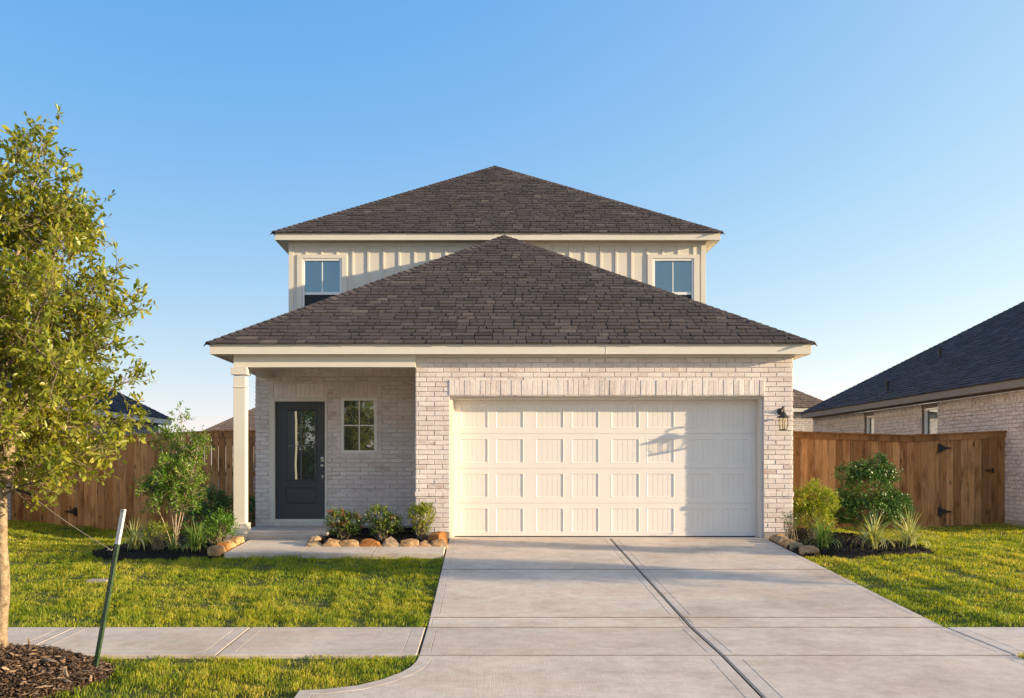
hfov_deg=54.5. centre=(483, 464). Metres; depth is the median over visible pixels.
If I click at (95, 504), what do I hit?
wooden fence
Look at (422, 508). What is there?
green shrub
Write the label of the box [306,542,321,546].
edging stone
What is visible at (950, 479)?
wooden fence
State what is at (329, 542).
edging stone
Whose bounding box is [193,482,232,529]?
shrub
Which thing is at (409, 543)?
edging stone
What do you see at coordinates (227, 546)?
edging stone
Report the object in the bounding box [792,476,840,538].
yellow shrub
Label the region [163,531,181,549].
ornamental grass
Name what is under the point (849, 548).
mulch bed
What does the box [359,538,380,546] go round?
edging stone
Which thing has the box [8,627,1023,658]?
sidewalk
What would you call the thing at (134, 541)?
ornamental grass
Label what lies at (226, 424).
house
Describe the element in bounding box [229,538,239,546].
edging stone
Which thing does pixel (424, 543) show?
edging stone
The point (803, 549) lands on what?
edging stone
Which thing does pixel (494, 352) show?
house
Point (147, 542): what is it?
ornamental grass
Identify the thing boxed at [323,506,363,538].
berry shrub
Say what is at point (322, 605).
ground
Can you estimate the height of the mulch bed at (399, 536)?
0.236 m
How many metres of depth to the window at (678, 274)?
21.64 m
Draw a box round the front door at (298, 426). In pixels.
[270,398,326,521]
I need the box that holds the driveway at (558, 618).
[294,538,1023,697]
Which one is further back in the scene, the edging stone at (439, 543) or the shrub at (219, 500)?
the shrub at (219, 500)
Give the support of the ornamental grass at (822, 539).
on the mulch bed at (849, 548)
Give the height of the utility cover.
0.058 m
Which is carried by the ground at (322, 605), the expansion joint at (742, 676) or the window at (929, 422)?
the expansion joint at (742, 676)
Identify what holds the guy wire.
attached to the young oak tree
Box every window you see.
[297,254,346,308]
[341,398,376,452]
[647,254,698,301]
[865,411,873,433]
[922,402,937,433]
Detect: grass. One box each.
[109,516,162,551]
[137,522,158,544]
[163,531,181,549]
[170,518,219,551]
[799,515,843,547]
[851,506,898,550]
[880,507,941,548]
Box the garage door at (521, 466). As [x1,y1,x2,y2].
[450,396,762,537]
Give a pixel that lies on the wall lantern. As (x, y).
(781, 412)
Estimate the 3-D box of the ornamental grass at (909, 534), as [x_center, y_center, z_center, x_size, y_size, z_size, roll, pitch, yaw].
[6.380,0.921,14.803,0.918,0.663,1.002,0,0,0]
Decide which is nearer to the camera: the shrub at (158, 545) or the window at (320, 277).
the shrub at (158, 545)
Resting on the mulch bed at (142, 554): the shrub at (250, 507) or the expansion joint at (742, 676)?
the shrub at (250, 507)
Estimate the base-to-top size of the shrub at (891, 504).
1.470 m
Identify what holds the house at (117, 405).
on the ground at (322, 605)
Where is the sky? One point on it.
(859, 164)
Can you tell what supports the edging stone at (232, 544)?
on the mulch bed at (142, 554)
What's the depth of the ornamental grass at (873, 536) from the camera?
14.60 m
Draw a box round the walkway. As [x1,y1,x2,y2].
[224,539,444,558]
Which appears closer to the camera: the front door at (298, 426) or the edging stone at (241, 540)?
the edging stone at (241, 540)
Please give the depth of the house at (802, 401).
35.99 m
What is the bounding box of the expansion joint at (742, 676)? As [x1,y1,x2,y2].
[610,539,762,697]
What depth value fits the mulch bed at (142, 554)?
14.44 m
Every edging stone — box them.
[207,545,226,555]
[217,543,230,551]
[220,540,235,549]
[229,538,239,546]
[231,536,244,544]
[306,536,320,543]
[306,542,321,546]
[322,538,339,546]
[339,539,358,546]
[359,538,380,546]
[381,536,399,546]
[400,539,418,546]
[417,540,430,546]
[427,531,447,544]
[431,539,447,550]
[769,534,783,541]
[773,536,788,544]
[779,539,795,547]
[789,542,802,550]
[799,545,819,554]
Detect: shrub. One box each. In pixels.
[129,401,214,544]
[139,518,173,549]
[176,500,223,533]
[188,506,239,545]
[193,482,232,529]
[248,494,255,526]
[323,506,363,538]
[358,501,404,539]
[405,501,437,539]
[782,510,798,539]
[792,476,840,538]
[822,450,918,534]
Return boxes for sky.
[0,0,1023,464]
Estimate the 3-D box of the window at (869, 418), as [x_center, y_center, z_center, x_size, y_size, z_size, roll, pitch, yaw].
[10.315,-0.710,26.423,0.110,1.400,0.657,0,0,0]
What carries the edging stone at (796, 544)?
on the mulch bed at (849, 548)
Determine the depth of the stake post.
7.97 m
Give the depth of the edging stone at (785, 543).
15.11 m
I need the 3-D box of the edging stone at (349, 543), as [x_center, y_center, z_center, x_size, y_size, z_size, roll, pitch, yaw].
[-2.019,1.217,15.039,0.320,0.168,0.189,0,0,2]
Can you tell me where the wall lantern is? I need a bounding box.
[776,406,789,430]
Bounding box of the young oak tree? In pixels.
[0,103,157,647]
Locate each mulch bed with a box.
[91,526,252,560]
[315,527,431,544]
[773,527,933,558]
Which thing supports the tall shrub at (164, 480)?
on the mulch bed at (142, 554)
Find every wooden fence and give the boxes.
[12,430,255,529]
[792,430,1006,528]
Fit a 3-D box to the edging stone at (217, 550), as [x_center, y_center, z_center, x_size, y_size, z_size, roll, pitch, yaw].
[-3.846,1.243,14.357,0.198,0.151,0.295,0,0,10]
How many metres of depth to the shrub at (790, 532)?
15.76 m
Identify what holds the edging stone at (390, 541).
on the mulch bed at (399, 536)
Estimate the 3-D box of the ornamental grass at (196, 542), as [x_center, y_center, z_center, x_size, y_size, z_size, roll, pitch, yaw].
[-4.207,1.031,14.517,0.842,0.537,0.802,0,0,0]
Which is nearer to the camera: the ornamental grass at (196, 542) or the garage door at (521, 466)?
the ornamental grass at (196, 542)
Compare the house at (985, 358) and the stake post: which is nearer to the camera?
the stake post
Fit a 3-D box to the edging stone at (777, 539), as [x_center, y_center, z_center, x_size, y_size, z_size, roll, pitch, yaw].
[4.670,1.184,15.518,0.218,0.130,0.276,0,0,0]
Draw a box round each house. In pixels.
[6,374,171,519]
[203,407,255,491]
[204,166,816,541]
[792,389,822,494]
[799,301,1023,527]
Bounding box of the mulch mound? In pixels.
[0,638,116,697]
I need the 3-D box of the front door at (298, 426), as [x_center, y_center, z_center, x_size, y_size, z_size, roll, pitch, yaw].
[-3.363,-0.078,18.118,1.048,2.261,0.125,0,0,0]
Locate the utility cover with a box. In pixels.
[86,579,107,582]
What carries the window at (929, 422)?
in the house at (985, 358)
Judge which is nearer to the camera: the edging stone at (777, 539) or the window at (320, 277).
the edging stone at (777, 539)
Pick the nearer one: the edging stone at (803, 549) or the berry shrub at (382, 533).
the edging stone at (803, 549)
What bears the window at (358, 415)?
in the house at (494, 352)
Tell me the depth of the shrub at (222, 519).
15.10 m
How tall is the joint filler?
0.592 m
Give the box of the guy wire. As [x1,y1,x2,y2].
[0,484,112,550]
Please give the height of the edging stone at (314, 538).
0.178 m
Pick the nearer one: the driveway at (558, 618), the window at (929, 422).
the driveway at (558, 618)
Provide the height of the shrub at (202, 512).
0.618 m
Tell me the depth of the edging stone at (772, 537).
15.75 m
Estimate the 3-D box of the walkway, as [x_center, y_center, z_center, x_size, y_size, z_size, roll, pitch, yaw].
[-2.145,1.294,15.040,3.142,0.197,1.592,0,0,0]
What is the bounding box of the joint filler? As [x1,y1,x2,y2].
[616,545,763,697]
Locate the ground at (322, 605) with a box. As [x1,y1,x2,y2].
[8,465,1023,697]
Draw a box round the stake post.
[93,509,125,666]
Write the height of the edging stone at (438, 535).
0.252 m
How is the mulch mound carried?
on the ground at (322, 605)
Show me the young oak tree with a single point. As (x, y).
(41, 358)

